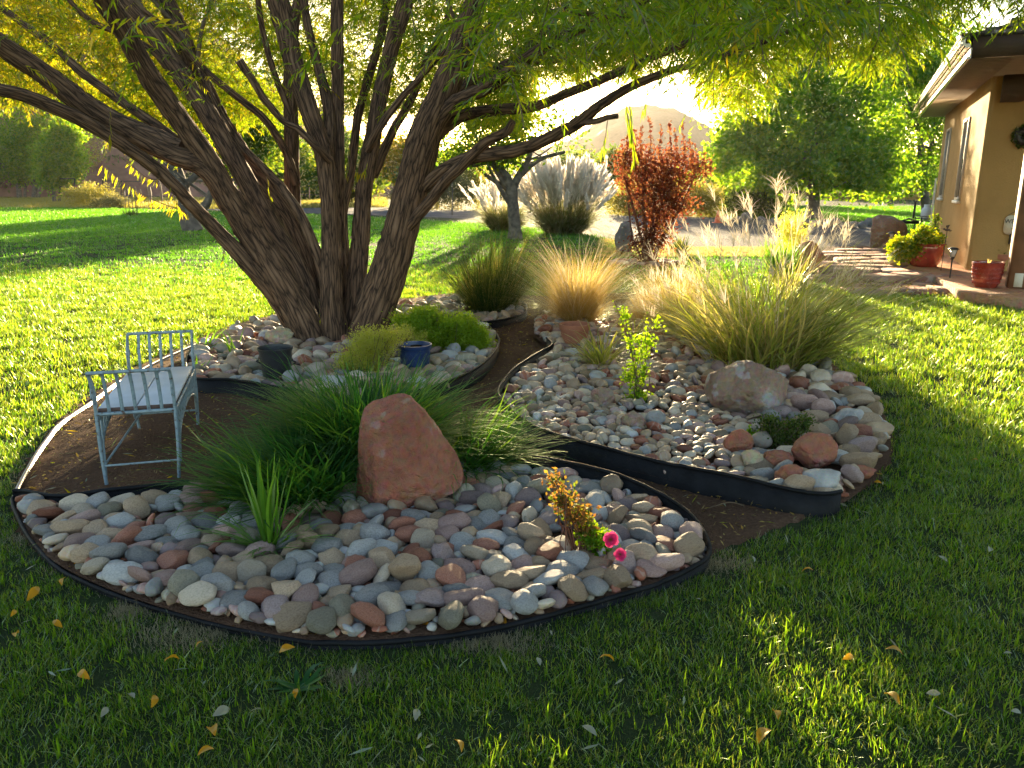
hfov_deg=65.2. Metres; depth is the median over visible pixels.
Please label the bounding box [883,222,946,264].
potted coleus
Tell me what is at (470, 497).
river stone
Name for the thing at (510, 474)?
river stone
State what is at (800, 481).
river stone
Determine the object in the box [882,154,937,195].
tree
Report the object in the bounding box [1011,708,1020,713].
fallen leaf
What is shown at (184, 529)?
river stone
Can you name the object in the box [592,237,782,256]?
dry grass
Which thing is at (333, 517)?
river stone
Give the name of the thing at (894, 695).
fallen leaf
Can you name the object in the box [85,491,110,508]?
river stone
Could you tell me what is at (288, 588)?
river stone
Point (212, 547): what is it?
river stone
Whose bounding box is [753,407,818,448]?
dark shrub
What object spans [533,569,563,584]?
river stone
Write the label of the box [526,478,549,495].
river stone
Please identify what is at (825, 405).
river stone
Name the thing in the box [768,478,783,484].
river stone
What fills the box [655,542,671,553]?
river stone
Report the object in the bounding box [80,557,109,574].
river stone
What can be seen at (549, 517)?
river stone
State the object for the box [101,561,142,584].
river stone
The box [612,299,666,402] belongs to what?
rose sapling
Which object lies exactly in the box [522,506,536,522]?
river stone
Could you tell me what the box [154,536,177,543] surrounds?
river stone
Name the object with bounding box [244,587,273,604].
river stone
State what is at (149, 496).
river stone
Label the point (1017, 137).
wall wreath
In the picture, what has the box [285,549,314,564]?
river stone
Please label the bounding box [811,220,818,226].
edge rock
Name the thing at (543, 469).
river stone
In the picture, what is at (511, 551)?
river stone
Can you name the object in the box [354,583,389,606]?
river stone
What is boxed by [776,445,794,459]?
river stone
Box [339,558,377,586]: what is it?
river stone
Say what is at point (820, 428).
river stone
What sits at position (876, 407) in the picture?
river stone
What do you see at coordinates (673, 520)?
river stone
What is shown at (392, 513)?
river stone
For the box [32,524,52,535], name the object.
river stone
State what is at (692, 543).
river stone
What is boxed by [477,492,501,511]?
river stone
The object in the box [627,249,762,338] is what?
maiden grass
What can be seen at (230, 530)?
river stone
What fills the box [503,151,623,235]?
pampas grass
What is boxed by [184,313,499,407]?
garden edging
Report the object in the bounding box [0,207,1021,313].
lawn grass
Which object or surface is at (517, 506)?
river stone
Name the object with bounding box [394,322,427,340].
airy plant
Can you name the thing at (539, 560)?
river stone
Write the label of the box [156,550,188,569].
river stone
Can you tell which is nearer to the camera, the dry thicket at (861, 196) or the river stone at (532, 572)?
the river stone at (532, 572)
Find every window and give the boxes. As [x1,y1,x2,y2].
[936,127,951,200]
[952,116,970,203]
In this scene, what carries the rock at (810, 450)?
on the bed soil at (881, 462)
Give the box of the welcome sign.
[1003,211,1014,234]
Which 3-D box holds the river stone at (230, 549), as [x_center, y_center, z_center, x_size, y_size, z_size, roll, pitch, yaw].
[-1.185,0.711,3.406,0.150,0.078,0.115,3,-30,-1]
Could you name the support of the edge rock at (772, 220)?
on the gravel drive
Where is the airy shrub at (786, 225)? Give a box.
[774,207,813,250]
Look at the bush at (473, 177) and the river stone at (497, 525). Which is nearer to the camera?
the river stone at (497, 525)
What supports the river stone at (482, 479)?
on the bed soil at (370, 634)
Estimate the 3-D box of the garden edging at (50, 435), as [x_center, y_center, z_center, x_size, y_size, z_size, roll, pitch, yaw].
[-2.999,0.000,6.544,0.450,0.073,5.427,-2,14,-7]
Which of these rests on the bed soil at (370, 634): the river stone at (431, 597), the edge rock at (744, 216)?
the river stone at (431, 597)
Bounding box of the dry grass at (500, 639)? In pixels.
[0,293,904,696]
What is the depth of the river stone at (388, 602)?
2.96 m
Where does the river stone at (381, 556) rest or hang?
on the bed soil at (370, 634)
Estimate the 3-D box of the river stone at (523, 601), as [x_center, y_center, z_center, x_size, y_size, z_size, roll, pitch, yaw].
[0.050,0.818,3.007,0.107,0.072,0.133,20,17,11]
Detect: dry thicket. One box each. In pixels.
[820,190,850,199]
[847,193,873,199]
[888,187,931,199]
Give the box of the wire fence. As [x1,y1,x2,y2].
[236,186,375,197]
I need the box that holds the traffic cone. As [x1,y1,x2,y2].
[712,210,721,222]
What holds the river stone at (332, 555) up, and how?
on the bed soil at (370, 634)
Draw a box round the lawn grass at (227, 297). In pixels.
[0,261,1023,489]
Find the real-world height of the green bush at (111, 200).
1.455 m
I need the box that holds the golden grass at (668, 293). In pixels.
[600,249,736,333]
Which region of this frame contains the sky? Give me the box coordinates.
[194,0,1023,154]
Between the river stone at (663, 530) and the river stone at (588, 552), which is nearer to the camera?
the river stone at (588, 552)
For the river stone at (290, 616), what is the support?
on the bed soil at (370, 634)
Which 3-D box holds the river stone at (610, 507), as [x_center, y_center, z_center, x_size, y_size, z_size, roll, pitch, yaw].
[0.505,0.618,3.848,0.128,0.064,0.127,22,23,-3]
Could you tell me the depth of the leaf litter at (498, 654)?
2.65 m
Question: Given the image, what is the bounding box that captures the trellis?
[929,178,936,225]
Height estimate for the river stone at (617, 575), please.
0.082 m
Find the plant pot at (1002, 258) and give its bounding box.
[997,254,1008,261]
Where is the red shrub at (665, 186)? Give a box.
[602,116,715,261]
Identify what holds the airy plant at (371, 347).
on the garden soil at (154, 443)
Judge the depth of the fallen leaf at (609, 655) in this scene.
2.73 m
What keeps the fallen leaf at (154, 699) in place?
on the ground at (862, 755)
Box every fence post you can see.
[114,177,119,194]
[147,187,151,202]
[159,182,162,201]
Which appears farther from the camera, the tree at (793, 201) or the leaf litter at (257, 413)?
the tree at (793, 201)
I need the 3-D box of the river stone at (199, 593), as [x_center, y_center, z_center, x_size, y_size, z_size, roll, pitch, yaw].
[-1.198,0.801,3.045,0.144,0.080,0.119,-11,28,-9]
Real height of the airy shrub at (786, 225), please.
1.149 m
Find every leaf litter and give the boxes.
[24,434,1022,762]
[33,297,882,544]
[838,277,950,295]
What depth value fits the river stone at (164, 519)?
3.68 m
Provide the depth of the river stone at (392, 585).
3.13 m
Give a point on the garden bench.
(138, 393)
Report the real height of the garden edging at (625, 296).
0.136 m
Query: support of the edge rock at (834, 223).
on the gravel drive
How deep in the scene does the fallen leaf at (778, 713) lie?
2.44 m
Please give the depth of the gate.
63.97 m
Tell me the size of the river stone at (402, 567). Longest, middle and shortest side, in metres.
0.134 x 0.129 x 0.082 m
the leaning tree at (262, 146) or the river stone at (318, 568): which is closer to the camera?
the river stone at (318, 568)
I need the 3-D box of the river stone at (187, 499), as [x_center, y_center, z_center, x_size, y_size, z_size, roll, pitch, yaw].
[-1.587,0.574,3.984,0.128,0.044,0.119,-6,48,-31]
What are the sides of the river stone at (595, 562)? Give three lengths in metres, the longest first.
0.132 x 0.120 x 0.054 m
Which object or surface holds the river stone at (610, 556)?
on the bed soil at (370, 634)
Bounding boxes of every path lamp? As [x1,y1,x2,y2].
[888,232,894,253]
[948,247,959,277]
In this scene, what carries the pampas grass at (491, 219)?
on the ground at (862, 755)
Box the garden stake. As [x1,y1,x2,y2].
[941,225,951,268]
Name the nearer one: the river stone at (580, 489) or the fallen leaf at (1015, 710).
the fallen leaf at (1015, 710)
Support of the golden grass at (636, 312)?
on the bed soil at (881, 462)
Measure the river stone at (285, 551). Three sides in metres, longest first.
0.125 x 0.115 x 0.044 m
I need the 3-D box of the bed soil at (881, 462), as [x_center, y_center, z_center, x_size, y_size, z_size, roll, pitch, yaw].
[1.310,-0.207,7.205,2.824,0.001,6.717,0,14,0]
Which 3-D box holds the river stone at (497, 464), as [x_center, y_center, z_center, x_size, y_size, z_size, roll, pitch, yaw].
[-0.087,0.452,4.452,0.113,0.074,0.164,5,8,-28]
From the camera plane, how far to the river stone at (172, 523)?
3.63 m
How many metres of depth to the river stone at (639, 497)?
3.98 m
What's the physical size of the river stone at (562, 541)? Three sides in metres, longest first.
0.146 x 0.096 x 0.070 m
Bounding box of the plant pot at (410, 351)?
[398,341,431,367]
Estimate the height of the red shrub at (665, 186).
3.022 m
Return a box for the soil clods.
[17,296,892,549]
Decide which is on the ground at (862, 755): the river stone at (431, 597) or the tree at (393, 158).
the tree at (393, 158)
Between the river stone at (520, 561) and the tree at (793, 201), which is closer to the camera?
the river stone at (520, 561)
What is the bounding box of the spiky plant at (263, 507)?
[190,446,341,560]
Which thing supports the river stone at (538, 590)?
on the bed soil at (370, 634)
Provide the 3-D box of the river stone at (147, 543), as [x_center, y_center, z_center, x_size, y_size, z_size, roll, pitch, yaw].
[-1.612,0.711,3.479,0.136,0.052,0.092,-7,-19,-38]
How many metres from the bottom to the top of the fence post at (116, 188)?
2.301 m
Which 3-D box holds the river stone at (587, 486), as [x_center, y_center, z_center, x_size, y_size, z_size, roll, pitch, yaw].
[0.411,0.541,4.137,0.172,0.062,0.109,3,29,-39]
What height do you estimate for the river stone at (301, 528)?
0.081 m
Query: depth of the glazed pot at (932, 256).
14.46 m
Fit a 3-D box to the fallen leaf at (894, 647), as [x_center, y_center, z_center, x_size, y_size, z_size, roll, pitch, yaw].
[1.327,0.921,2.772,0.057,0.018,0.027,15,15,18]
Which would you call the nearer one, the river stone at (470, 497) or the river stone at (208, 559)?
the river stone at (208, 559)
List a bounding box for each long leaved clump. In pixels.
[134,392,386,538]
[176,344,545,511]
[434,385,577,491]
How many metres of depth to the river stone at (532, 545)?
3.42 m
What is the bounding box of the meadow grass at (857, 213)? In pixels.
[703,205,933,233]
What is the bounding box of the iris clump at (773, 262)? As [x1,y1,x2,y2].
[757,235,805,277]
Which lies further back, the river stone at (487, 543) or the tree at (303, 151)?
the tree at (303, 151)
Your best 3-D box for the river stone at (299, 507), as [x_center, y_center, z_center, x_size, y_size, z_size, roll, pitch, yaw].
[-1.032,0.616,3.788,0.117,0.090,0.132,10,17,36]
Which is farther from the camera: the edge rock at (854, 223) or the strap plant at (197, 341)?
the edge rock at (854, 223)
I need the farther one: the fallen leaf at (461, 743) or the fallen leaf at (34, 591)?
the fallen leaf at (34, 591)
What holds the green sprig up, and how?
on the garden soil at (154, 443)
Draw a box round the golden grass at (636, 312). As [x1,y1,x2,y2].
[603,279,664,322]
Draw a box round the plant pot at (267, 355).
[256,344,296,380]
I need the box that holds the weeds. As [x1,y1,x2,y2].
[0,196,388,208]
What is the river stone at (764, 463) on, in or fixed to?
on the bed soil at (881, 462)
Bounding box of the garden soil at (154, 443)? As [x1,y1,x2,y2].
[8,293,893,607]
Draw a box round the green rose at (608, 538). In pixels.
[573,519,626,560]
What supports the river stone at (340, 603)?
on the bed soil at (370, 634)
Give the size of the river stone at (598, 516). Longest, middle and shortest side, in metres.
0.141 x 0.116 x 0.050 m
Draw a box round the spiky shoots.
[227,424,266,477]
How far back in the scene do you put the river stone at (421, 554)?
3.31 m
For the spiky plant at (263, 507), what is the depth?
3.43 m
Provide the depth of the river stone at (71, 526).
3.62 m
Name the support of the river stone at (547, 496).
on the bed soil at (370, 634)
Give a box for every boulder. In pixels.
[355,393,463,507]
[614,221,633,251]
[704,360,788,415]
[794,241,822,272]
[869,214,907,247]
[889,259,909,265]
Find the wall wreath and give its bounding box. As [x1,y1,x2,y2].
[1010,124,1023,148]
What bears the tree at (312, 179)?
on the ground at (862, 755)
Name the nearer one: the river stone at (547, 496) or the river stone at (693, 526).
the river stone at (693, 526)
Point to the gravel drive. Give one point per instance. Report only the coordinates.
(725, 235)
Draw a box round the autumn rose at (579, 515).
[539,467,602,551]
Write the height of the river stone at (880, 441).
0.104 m
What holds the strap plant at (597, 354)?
on the bed soil at (881, 462)
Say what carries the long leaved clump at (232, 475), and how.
on the bed soil at (370, 634)
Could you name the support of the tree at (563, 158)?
on the ground at (862, 755)
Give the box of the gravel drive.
[152,207,870,246]
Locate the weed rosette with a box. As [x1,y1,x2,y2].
[261,662,329,703]
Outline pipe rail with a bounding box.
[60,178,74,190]
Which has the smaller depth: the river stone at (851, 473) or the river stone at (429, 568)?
the river stone at (429, 568)
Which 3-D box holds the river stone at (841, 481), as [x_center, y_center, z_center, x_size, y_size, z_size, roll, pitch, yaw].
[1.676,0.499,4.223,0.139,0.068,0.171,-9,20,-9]
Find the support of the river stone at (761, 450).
on the bed soil at (881, 462)
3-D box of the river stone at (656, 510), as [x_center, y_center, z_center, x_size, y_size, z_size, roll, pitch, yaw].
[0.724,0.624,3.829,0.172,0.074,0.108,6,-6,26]
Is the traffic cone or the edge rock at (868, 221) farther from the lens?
the traffic cone
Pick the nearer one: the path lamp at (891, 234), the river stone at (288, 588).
the river stone at (288, 588)
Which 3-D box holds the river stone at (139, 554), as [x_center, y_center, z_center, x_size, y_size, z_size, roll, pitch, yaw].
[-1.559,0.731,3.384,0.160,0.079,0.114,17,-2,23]
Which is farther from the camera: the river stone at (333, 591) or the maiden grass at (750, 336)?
the maiden grass at (750, 336)
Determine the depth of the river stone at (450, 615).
2.88 m
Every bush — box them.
[55,173,118,205]
[82,190,131,207]
[380,184,436,205]
[381,297,495,352]
[427,171,480,210]
[448,167,499,208]
[600,175,652,215]
[670,177,730,217]
[715,174,792,218]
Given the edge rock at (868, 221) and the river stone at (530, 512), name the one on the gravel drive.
the edge rock at (868, 221)
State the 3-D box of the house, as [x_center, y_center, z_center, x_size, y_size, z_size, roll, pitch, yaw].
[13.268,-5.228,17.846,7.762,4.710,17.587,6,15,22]
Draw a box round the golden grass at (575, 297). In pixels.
[489,232,672,329]
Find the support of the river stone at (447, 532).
on the bed soil at (370, 634)
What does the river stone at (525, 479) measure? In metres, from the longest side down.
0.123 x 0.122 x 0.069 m
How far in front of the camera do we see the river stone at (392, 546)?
3.43 m
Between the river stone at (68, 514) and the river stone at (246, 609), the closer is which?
the river stone at (246, 609)
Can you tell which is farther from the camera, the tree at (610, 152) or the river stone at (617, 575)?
the tree at (610, 152)
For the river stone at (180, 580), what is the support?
on the bed soil at (370, 634)
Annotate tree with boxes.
[0,0,1023,344]
[0,106,39,197]
[0,109,58,197]
[19,112,96,201]
[48,48,302,230]
[264,133,316,190]
[299,124,395,196]
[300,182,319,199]
[345,172,388,201]
[379,128,407,188]
[387,151,482,207]
[436,63,603,238]
[507,156,533,181]
[547,142,600,182]
[590,142,630,198]
[681,162,749,205]
[686,45,937,219]
[773,166,807,205]
[848,11,990,209]
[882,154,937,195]
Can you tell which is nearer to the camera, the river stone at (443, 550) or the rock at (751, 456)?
the river stone at (443, 550)
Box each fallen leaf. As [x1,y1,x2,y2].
[27,586,39,600]
[52,619,61,627]
[77,669,89,678]
[100,707,108,716]
[151,695,158,707]
[164,654,178,660]
[197,745,213,755]
[206,723,217,735]
[212,705,229,715]
[279,644,293,652]
[293,689,297,697]
[413,709,420,720]
[454,739,463,751]
[582,725,596,735]
[600,654,613,660]
[756,727,771,743]
[772,708,780,718]
[842,653,853,659]
[884,691,899,704]
[886,645,901,652]
[926,689,939,695]
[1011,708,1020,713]
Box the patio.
[907,252,1023,309]
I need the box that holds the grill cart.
[901,201,932,229]
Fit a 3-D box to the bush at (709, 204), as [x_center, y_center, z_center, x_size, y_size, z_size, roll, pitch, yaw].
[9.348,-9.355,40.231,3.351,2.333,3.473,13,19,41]
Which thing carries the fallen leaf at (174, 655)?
on the ground at (862, 755)
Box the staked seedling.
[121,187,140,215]
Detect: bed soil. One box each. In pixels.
[15,474,706,639]
[503,322,890,503]
[597,259,687,267]
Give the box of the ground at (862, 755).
[0,191,1023,767]
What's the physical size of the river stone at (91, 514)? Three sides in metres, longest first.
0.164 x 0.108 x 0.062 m
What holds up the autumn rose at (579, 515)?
on the bed soil at (370, 634)
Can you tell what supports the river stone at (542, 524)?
on the bed soil at (370, 634)
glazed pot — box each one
[908,243,946,266]
[971,260,1005,287]
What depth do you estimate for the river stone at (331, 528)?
3.56 m
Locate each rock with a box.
[265,328,293,343]
[314,375,345,387]
[591,387,614,405]
[621,410,644,426]
[646,409,665,423]
[723,429,753,452]
[741,212,752,221]
[741,449,762,466]
[756,216,765,223]
[763,450,793,465]
[769,217,776,223]
[774,464,802,479]
[791,432,837,468]
[801,219,810,225]
[802,469,840,487]
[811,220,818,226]
[820,219,829,225]
[830,217,840,225]
[834,408,863,420]
[849,221,856,227]
[857,465,875,478]
[858,221,866,228]
[864,218,871,225]
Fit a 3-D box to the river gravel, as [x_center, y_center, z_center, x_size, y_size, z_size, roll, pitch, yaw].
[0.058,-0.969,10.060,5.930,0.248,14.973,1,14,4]
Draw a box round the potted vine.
[929,211,941,235]
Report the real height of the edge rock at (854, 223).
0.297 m
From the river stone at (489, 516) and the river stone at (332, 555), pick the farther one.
the river stone at (489, 516)
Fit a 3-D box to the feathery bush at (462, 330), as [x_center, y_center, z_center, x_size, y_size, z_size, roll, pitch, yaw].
[-0.666,-0.511,7.511,1.127,0.604,0.636,0,14,0]
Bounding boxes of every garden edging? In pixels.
[10,449,711,649]
[12,344,194,495]
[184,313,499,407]
[483,301,527,327]
[497,337,842,517]
[604,292,663,300]
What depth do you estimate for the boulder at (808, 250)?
14.72 m
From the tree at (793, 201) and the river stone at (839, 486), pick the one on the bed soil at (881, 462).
the river stone at (839, 486)
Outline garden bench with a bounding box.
[85,330,198,484]
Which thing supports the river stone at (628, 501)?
on the bed soil at (370, 634)
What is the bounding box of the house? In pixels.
[913,17,1023,288]
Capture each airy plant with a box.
[325,319,412,372]
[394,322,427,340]
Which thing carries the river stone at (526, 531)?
on the bed soil at (370, 634)
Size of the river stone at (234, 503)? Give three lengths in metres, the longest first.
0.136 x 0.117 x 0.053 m
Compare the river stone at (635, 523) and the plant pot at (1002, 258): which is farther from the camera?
the plant pot at (1002, 258)
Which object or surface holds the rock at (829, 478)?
on the bed soil at (881, 462)
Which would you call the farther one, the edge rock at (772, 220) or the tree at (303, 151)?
the tree at (303, 151)
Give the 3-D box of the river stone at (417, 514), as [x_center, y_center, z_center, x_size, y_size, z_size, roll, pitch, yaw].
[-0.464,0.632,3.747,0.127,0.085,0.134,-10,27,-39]
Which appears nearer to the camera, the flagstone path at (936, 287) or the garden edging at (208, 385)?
the garden edging at (208, 385)
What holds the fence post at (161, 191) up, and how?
on the gravel drive
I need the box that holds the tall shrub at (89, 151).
[25,113,108,175]
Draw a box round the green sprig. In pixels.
[747,424,758,434]
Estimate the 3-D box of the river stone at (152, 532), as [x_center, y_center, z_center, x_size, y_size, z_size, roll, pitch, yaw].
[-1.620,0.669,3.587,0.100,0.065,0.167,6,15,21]
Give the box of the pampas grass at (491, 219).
[458,172,537,230]
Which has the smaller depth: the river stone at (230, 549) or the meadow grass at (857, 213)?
the river stone at (230, 549)
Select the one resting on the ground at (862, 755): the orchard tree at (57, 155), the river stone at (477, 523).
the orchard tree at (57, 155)
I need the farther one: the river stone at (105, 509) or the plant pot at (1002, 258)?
the plant pot at (1002, 258)
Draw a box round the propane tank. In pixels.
[920,204,930,219]
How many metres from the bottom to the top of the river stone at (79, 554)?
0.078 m
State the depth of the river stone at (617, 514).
3.71 m
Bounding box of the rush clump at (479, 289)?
[414,219,562,312]
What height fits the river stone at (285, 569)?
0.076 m
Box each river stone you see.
[26,499,55,515]
[31,506,64,519]
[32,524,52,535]
[50,519,89,534]
[51,509,75,523]
[59,493,87,510]
[63,532,95,547]
[68,509,100,520]
[70,542,98,562]
[71,503,94,513]
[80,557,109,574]
[82,519,107,533]
[84,534,110,545]
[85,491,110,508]
[89,542,127,559]
[96,527,122,540]
[97,501,123,515]
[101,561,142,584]
[106,512,135,528]
[108,492,134,503]
[110,526,141,545]
[123,495,150,518]
[123,521,145,528]
[127,545,158,563]
[127,566,152,582]
[128,540,155,548]
[134,524,166,541]
[140,489,166,503]
[153,569,175,586]
[154,512,176,523]
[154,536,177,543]
[155,494,179,511]
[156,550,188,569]
[164,515,191,533]
[167,569,199,596]
[170,525,200,541]
[174,538,201,551]
[178,580,216,606]
[179,489,203,504]
[180,511,202,522]
[182,502,202,511]
[183,480,209,490]
[187,547,212,563]
[188,562,214,578]
[190,557,214,566]
[191,512,218,529]
[200,491,223,504]
[200,572,235,590]
[201,534,220,546]
[203,504,225,516]
[208,536,230,553]
[212,524,236,538]
[212,561,240,581]
[215,542,246,556]
[219,590,247,609]
[228,501,251,515]
[231,550,254,561]
[234,526,258,545]
[237,559,266,584]
[238,601,259,621]
[241,511,257,527]
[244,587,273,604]
[245,540,275,557]
[246,575,277,591]
[255,554,283,575]
[261,594,288,618]
[271,557,296,580]
[271,580,301,600]
[273,601,311,632]
[274,517,282,531]
[275,532,296,552]
[280,540,303,556]
[281,504,306,518]
[282,513,299,533]
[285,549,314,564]
[287,524,314,533]
[291,583,318,603]
[293,562,323,577]
[295,530,319,549]
[295,568,315,584]
[300,515,320,524]
[302,499,326,513]
[306,606,336,634]
[309,518,332,530]
[311,536,342,553]
[315,523,339,536]
[318,547,344,565]
[318,569,341,587]
[321,510,342,524]
[323,563,344,571]
[325,584,351,597]
[328,593,355,616]
[334,529,360,546]
[339,523,354,529]
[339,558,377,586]
[341,509,367,523]
[345,538,376,557]
[345,554,365,566]
[350,601,385,627]
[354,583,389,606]
[359,523,390,539]
[368,546,395,568]
[369,514,383,524]
[373,563,390,582]
[375,539,397,554]
[376,580,401,591]
[377,591,406,614]
[383,509,401,520]
[384,610,407,632]
[387,516,415,530]
[388,553,421,581]
[394,525,420,542]
[398,590,419,605]
[399,578,430,590]
[400,508,426,520]
[402,543,419,552]
[405,608,435,624]
[406,547,432,562]
[410,528,434,548]
[414,518,438,532]
[414,588,445,606]
[417,560,439,579]
[429,512,444,518]
[431,542,455,560]
[435,525,459,541]
[435,563,465,585]
[438,512,470,530]
[438,600,463,629]
[442,542,453,551]
[442,583,470,592]
[443,558,475,573]
[443,588,484,605]
[445,509,462,514]
[449,532,474,551]
[459,490,483,504]
[459,545,488,560]
[462,477,479,484]
[465,575,494,591]
[467,595,498,622]
[469,516,486,530]
[472,483,491,493]
[472,537,499,549]
[475,472,490,482]
[475,529,508,545]
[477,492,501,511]
[478,509,500,525]
[481,555,511,577]
[482,520,502,530]
[485,475,509,487]
[485,549,505,559]
[485,588,512,610]
[486,458,506,469]
[490,570,528,590]
[492,491,510,506]
[493,472,514,481]
[499,514,518,527]
[502,527,520,538]
[502,543,528,561]
[503,535,524,547]
[505,480,522,499]
[506,500,524,514]
[510,589,538,614]
[511,554,532,569]
[514,487,542,508]
[514,565,545,581]
[516,475,531,487]
[517,522,545,540]
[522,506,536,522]
[524,537,546,555]
[524,583,546,597]
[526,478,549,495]
[530,518,551,536]
[532,556,550,567]
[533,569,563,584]
[536,540,563,561]
[537,511,558,524]
[538,467,554,475]
[544,503,562,511]
[545,491,557,503]
[545,535,552,541]
[545,560,579,584]
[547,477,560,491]
[552,535,570,550]
[556,550,589,571]
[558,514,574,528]
[558,574,587,601]
[562,475,582,488]
[563,487,586,494]
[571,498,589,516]
[573,547,594,555]
[575,492,585,497]
[575,567,604,579]
[579,481,600,494]
[582,575,608,595]
[585,492,604,508]
[585,555,612,569]
[588,489,611,503]
[590,506,607,520]
[591,513,602,524]
[596,529,621,549]
[598,521,608,530]
[603,563,632,587]
[606,503,627,518]
[606,505,627,524]
[607,546,623,561]
[608,523,632,540]
[612,488,625,500]
[612,550,635,576]
[618,496,637,510]
[620,539,639,548]
[624,514,657,523]
[624,542,658,560]
[625,518,652,532]
[628,494,648,501]
[630,527,656,546]
[631,501,654,513]
[636,559,666,577]
[646,506,680,520]
[649,553,684,571]
[652,524,673,538]
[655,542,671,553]
[656,535,674,551]
[660,510,683,531]
[674,531,704,556]
[679,521,702,538]
[745,458,774,468]
[749,467,773,480]
[751,447,766,453]
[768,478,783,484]
[772,406,791,418]
[773,459,792,471]
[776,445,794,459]
[783,474,814,490]
[790,394,817,409]
[790,414,817,429]
[800,410,828,421]
[806,422,830,433]
[807,388,829,399]
[811,398,834,415]
[812,487,834,490]
[822,420,838,432]
[831,449,847,464]
[834,483,842,489]
[835,423,858,444]
[837,416,858,428]
[838,444,860,452]
[839,386,860,395]
[839,452,877,467]
[839,475,843,485]
[840,464,863,482]
[846,393,874,405]
[848,436,877,452]
[854,424,872,435]
[856,406,871,411]
[856,435,882,451]
[858,412,881,423]
[868,401,883,415]
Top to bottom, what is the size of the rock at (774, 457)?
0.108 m
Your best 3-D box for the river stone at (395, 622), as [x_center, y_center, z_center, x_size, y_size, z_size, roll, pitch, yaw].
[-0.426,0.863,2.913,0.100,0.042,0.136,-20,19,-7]
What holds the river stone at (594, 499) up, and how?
on the bed soil at (370, 634)
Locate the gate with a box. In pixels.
[102,177,159,196]
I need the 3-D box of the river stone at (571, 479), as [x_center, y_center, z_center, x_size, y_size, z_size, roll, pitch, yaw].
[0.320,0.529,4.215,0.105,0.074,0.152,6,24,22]
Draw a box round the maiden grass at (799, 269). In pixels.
[739,205,835,298]
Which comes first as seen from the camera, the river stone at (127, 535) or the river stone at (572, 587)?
the river stone at (572, 587)
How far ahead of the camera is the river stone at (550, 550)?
3.35 m
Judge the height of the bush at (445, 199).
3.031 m
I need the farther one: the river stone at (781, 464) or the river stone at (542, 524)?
the river stone at (781, 464)
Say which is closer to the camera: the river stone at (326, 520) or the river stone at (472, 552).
the river stone at (472, 552)
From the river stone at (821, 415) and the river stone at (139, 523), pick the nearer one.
the river stone at (139, 523)
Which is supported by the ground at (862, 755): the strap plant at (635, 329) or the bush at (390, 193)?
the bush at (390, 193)
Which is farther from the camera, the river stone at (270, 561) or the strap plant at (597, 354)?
the strap plant at (597, 354)
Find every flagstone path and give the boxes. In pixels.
[800,273,948,295]
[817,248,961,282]
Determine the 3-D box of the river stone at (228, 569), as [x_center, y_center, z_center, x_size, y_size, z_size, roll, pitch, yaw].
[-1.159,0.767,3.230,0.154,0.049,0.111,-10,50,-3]
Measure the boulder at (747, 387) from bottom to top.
0.424 m
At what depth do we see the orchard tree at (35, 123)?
85.64 m
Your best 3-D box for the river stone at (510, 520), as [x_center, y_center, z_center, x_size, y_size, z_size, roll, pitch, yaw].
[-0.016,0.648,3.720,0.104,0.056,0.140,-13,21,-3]
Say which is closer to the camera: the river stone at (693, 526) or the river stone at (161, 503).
the river stone at (693, 526)
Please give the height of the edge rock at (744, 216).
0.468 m
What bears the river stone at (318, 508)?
on the bed soil at (370, 634)
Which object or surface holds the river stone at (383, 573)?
on the bed soil at (370, 634)
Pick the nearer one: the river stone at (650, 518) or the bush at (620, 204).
the river stone at (650, 518)
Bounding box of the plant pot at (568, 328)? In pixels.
[559,321,589,343]
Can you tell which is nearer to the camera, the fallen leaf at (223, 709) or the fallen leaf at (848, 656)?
the fallen leaf at (223, 709)
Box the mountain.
[504,104,716,184]
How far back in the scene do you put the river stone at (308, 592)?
3.01 m
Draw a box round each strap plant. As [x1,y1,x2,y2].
[179,353,214,366]
[180,323,228,350]
[206,329,254,352]
[552,318,650,375]
[608,313,656,336]
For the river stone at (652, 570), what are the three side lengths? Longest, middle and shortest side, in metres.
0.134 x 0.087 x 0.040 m
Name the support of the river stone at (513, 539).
on the bed soil at (370, 634)
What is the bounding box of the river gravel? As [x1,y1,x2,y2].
[15,258,893,637]
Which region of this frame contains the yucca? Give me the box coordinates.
[665,234,696,253]
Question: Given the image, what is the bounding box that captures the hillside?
[0,0,499,197]
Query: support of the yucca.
on the ground at (862, 755)
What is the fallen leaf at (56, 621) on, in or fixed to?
on the ground at (862, 755)
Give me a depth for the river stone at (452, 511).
3.74 m
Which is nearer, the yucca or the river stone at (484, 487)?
the river stone at (484, 487)
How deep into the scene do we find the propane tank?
25.33 m
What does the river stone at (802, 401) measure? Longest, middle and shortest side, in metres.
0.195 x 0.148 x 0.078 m
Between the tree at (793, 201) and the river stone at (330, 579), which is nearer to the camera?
the river stone at (330, 579)
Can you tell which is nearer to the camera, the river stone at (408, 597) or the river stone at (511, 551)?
the river stone at (408, 597)
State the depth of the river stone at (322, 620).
2.85 m
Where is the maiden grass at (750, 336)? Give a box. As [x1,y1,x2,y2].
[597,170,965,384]

